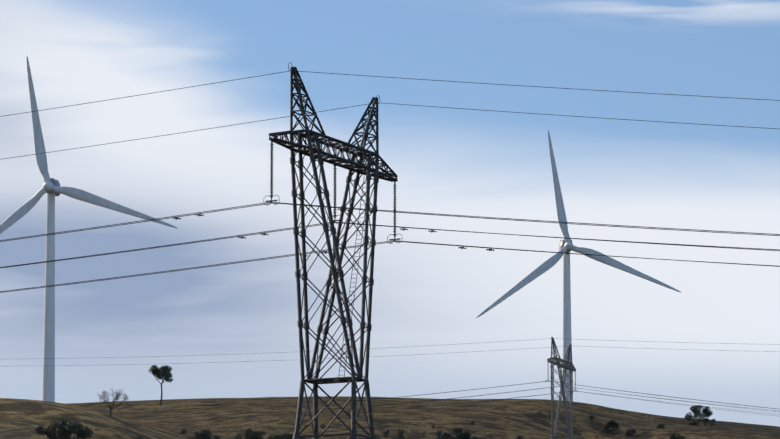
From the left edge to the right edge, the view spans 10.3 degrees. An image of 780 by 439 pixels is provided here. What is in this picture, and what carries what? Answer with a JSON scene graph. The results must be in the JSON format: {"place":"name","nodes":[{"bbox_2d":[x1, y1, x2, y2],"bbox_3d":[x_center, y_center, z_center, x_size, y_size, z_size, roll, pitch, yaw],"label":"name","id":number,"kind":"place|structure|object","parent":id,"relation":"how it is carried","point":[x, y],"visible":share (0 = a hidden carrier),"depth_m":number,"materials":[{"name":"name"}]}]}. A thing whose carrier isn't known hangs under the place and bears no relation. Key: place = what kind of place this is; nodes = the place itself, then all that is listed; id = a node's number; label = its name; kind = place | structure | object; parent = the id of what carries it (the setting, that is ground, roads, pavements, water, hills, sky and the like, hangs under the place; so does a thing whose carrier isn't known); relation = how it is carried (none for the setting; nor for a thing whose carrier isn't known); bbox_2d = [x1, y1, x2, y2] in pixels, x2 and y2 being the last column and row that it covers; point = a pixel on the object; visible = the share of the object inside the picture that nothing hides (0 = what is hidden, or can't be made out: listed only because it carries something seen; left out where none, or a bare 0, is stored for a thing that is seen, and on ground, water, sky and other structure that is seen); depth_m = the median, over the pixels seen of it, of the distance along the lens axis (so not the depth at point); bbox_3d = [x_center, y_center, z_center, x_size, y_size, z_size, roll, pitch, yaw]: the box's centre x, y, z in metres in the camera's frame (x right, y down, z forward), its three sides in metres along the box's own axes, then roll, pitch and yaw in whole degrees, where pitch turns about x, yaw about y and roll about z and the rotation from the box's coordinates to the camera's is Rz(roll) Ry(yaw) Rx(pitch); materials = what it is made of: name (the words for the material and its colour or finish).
{"place":"outdoors","nodes":[
{"label":"outdoors","id":0,"kind":"place"},
{"bbox_2d":[107,411,358,437],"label":"hill","id":1,"kind":"structure","parent":0,"point":[268,430],"depth_m":1095.78,"materials":[{"name":"brown soil"}]},
{"bbox_2d":[0,396,779,438],"bbox_3d":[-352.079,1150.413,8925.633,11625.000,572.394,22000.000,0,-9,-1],"label":"terrain","id":2,"kind":"structure","parent":0,"point":[493,419],"depth_m":1137.12,"materials":[{"name":"brown soil"}]},
{"bbox_2d":[35,417,92,438],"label":"bush","id":3,"kind":"object","parent":2,"relation":"on","point":[64,430],"visible":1,"depth_m":652.13,"materials":[{"name":"green plant"}]},
{"bbox_2d":[0,56,177,401],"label":"wind turbine","id":4,"kind":"object","parent":2,"relation":"on","point":[52,188],"visible":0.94,"depth_m":1578.75,"materials":[{"name":"grey metal"}]},
{"bbox_2d":[98,388,130,416],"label":"tree","id":5,"kind":"object","parent":2,"relation":"on","point":[115,399],"visible":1,"depth_m":945.47,"materials":[{"name":"brown plant"}]},
{"bbox_2d":[148,365,172,405],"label":"tree","id":6,"kind":"object","parent":2,"relation":"on","point":[163,371],"visible":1,"depth_m":1240.53,"materials":[{"name":"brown plant"}]},
{"bbox_2d":[188,428,220,438],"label":"bush","id":7,"kind":"object","parent":2,"relation":"on","point":[206,433],"visible":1,"depth_m":940.29,"materials":[{"name":"green plant"}]},
{"bbox_2d":[232,428,263,438],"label":"bush","id":8,"kind":"object","parent":2,"relation":"on","point":[249,434],"visible":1,"depth_m":768.68,"materials":[{"name":"green plant"}]},
{"bbox_2d":[267,433,292,438],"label":"bush","id":9,"kind":"object","parent":2,"relation":"on","point":[285,436],"visible":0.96,"depth_m":758.92,"materials":[{"name":"green plant"}]},
{"bbox_2d":[269,62,397,438],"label":"transmission tower","id":10,"kind":"structure","parent":2,"relation":"on","point":[313,152],"depth_m":301.93,"materials":[{"name":"metal"}]},
{"bbox_2d":[263,195,402,243],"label":"tower insulator rings","id":11,"kind":"object","parent":10,"relation":"attached to","point":[334,220],"visible":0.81,"depth_m":303.66,"materials":[{"name":"metal"}]},
{"bbox_2d":[270,143,396,237],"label":"insulator strings","id":12,"kind":"object","parent":10,"relation":"attached to","point":[334,187],"visible":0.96,"depth_m":304.08,"materials":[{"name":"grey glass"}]},
{"bbox_2d":[0,71,779,292],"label":"conductors","id":13,"kind":"object","parent":10,"relation":"hanging from","point":[340,209],"visible":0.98,"depth_m":301.32,"materials":[{"name":"grey"}]},
{"bbox_2d":[368,427,405,438],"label":"bush","id":14,"kind":"object","parent":2,"relation":"on","point":[400,433],"visible":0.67,"depth_m":748.70,"materials":[{"name":"green plant"}]},
{"bbox_2d":[406,429,426,438],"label":"bush","id":15,"kind":"object","parent":2,"relation":"on","point":[419,436],"visible":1,"depth_m":797.95,"materials":[{"name":"green plant"}]},
{"bbox_2d":[434,427,477,438],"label":"bush","id":16,"kind":"object","parent":2,"relation":"on","point":[460,435],"visible":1,"depth_m":761.45,"materials":[{"name":"green plant"}]},
{"bbox_2d":[547,337,575,438],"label":"transmission tower","id":17,"kind":"structure","parent":2,"relation":"on","point":[557,361],"depth_m":943.45,"materials":[{"name":"metal"}]},
{"bbox_2d":[47,338,779,427],"bbox_3d":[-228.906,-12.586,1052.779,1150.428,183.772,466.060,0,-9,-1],"label":"conductors","id":18,"kind":"object","parent":17,"relation":"hanging from","point":[454,391],"visible":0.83,"depth_m":953.28,"materials":[{"name":"grey"}]},
{"bbox_2d":[476,130,681,400],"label":"wind turbine","id":19,"kind":"object","parent":2,"relation":"on","point":[566,246],"visible":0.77,"depth_m":1819.76,"materials":[{"name":"grey metal"}]},
{"bbox_2d":[602,419,619,432],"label":"bush","id":20,"kind":"object","parent":2,"relation":"on","point":[611,424],"visible":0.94,"depth_m":1167.05,"materials":[{"name":"green plant"}]},
{"bbox_2d":[625,429,635,434],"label":"bush","id":21,"kind":"object","parent":2,"relation":"on","point":[630,432],"visible":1,"depth_m":1163.32,"materials":[{"name":"green plant"}]},
{"bbox_2d":[656,424,665,428],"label":"bush","id":22,"kind":"object","parent":2,"relation":"on","point":[661,426],"visible":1,"depth_m":1184.66,"materials":[{"name":"green plant"}]},
{"bbox_2d":[670,433,684,438],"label":"bush","id":23,"kind":"object","parent":2,"relation":"on","point":[674,437],"visible":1,"depth_m":1125.02,"materials":[{"name":"green plant"}]},
{"bbox_2d":[684,405,715,425],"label":"tree","id":24,"kind":"object","parent":2,"relation":"on","point":[697,412],"visible":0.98,"depth_m":1246.50,"materials":[{"name":"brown plant"}]},
{"bbox_2d":[0,0,779,426],"label":"sky","id":25,"kind":"structure","parent":0,"point":[452,161],"materials":[{"name":"blue"}]}
]}

